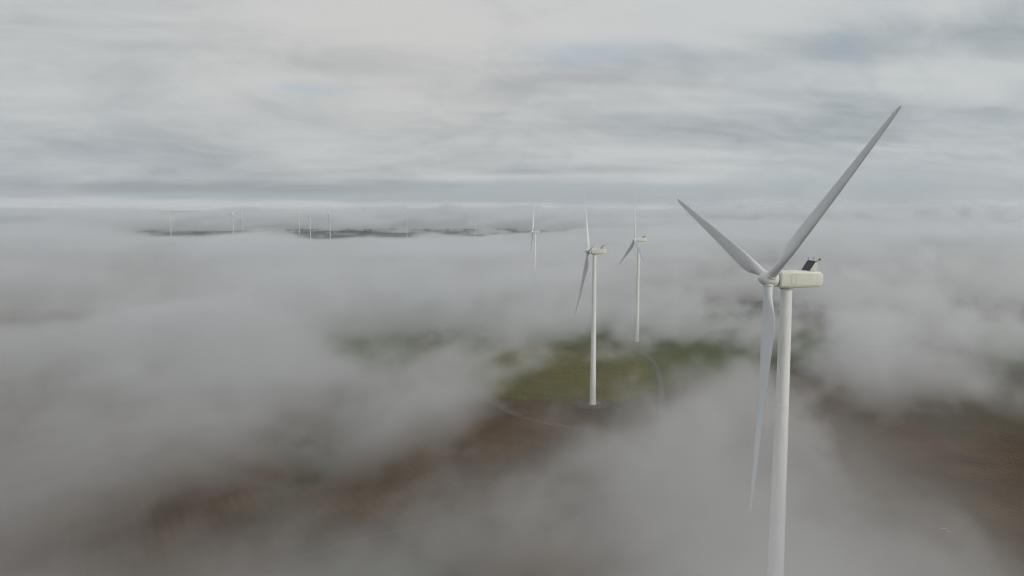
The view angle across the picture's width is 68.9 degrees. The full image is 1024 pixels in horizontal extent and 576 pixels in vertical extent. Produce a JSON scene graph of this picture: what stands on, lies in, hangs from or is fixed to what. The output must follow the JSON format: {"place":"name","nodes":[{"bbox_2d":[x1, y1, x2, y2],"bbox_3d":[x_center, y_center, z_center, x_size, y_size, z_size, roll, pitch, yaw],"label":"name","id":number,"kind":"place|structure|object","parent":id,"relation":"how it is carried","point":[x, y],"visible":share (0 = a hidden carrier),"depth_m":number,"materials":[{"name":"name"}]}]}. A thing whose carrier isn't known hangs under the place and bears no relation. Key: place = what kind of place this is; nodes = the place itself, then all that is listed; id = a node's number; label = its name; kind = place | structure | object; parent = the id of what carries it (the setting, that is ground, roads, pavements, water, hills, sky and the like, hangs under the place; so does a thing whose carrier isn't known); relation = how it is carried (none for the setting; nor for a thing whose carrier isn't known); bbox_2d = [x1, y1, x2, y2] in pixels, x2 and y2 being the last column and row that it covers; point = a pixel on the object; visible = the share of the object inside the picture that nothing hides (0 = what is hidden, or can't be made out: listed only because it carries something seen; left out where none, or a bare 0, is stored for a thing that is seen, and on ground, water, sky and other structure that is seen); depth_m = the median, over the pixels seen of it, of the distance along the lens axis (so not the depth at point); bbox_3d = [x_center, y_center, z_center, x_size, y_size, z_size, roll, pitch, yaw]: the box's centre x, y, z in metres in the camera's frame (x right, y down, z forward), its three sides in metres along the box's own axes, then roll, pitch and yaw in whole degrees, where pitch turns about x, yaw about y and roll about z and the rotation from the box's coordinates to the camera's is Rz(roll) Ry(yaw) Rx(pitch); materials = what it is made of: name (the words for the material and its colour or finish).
{"place":"outdoors","nodes":[
{"label":"outdoors","id":0,"kind":"place"},
{"bbox_2d":[0,211,1023,575],"bbox_3d":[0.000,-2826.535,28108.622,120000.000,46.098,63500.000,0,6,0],"label":"ground","id":1,"kind":"structure","parent":0,"point":[184,405],"depth_m":502.58,"materials":[{"name":"soil"}]},
{"bbox_2d":[166,212,171,239],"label":"wind turbine","id":2,"kind":"object","parent":1,"relation":"on","point":[170,224],"visible":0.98,"depth_m":3287.97,"materials":[{"name":"paint"}]},
{"bbox_2d":[307,210,311,243],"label":"wind turbine","id":3,"kind":"object","parent":1,"relation":"on","point":[310,228],"visible":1,"depth_m":3290.50,"materials":[{"name":"paint"}]},
{"bbox_2d":[171,227,626,236],"bbox_3d":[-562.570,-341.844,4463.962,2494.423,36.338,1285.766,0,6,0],"label":"woods","id":4,"kind":"object","parent":1,"relation":"on","point":[350,230],"visible":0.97,"depth_m":4380.15,"materials":[{"name":"green plant"}]},
{"bbox_2d":[573,400,609,408],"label":"turbine pad","id":5,"kind":"object","parent":1,"relation":"on","point":[585,404],"visible":0.94,"depth_m":520.77,"materials":[{"name":"grey gravel"}]},
{"bbox_2d":[575,195,606,404],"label":"wind turbine","id":6,"kind":"object","parent":5,"relation":"on","point":[594,253],"visible":1,"depth_m":515.11,"materials":[{"name":"paint"}]},
{"bbox_2d":[623,340,650,343],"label":"turbine pad","id":7,"kind":"object","parent":1,"relation":"on","point":[633,342],"visible":0.94,"depth_m":779.38,"materials":[{"name":"grey gravel"}]},
{"bbox_2d":[619,193,646,341],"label":"wind turbine","id":8,"kind":"object","parent":7,"relation":"on","point":[637,241],"visible":1,"depth_m":776.29,"materials":[{"name":"paint"}]},
{"bbox_2d":[652,295,1023,322],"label":"woodland","id":9,"kind":"object","parent":1,"relation":"on","point":[966,301],"visible":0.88,"depth_m":1042.71,"materials":[{"name":"plant"}]},
{"bbox_2d":[0,0,1023,210],"label":"sky","id":10,"kind":"structure","parent":0,"point":[106,105],"materials":[{"name":"grey"}]},
{"bbox_2d":[418,344,653,402],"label":"crop field","id":11,"kind":"structure","parent":0,"point":[547,372],"depth_m":631.38,"materials":[{"name":"green plant"}]},
{"bbox_2d":[266,485,810,569],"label":"track","id":12,"kind":"structure","parent":0,"point":[496,510],"depth_m":325.16,"materials":[{"name":"grey gravel"}]},
{"bbox_2d":[300,318,855,385],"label":"meadow","id":13,"kind":"structure","parent":0,"point":[683,354],"depth_m":778.91,"materials":[{"name":"green plant"}]},
{"bbox_2d":[456,380,801,478],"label":"track","id":14,"kind":"structure","parent":0,"point":[611,432],"depth_m":451.46,"materials":[{"name":"grey gravel"}]},
{"bbox_2d":[633,347,665,425],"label":"track","id":15,"kind":"structure","parent":0,"point":[662,407],"depth_m":562.44,"materials":[{"name":"grey gravel"}]},
{"bbox_2d":[950,329,1023,363],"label":"meadow","id":16,"kind":"structure","parent":0,"point":[996,346],"depth_m":762.96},
{"bbox_2d":[958,368,1022,375],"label":"track","id":17,"kind":"structure","parent":0,"point":[987,370],"depth_m":634.30,"materials":[{"name":"grey gravel"}]},
{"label":"turbine pad","id":18,"kind":"structure","parent":0,"visible":0},
{"bbox_2d":[677,106,900,575],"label":"wind turbine","id":19,"kind":"object","parent":18,"relation":"on","point":[807,275],"visible":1,"depth_m":162.88,"materials":[{"name":"paint"}]},
{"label":"turbine pad","id":20,"kind":"structure","parent":0,"visible":0},
{"bbox_2d":[531,213,539,294],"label":"wind turbine","id":21,"kind":"object","parent":20,"relation":"on","point":[534,283],"visible":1,"depth_m":1260.70,"materials":[{"name":"paint"}]}
]}

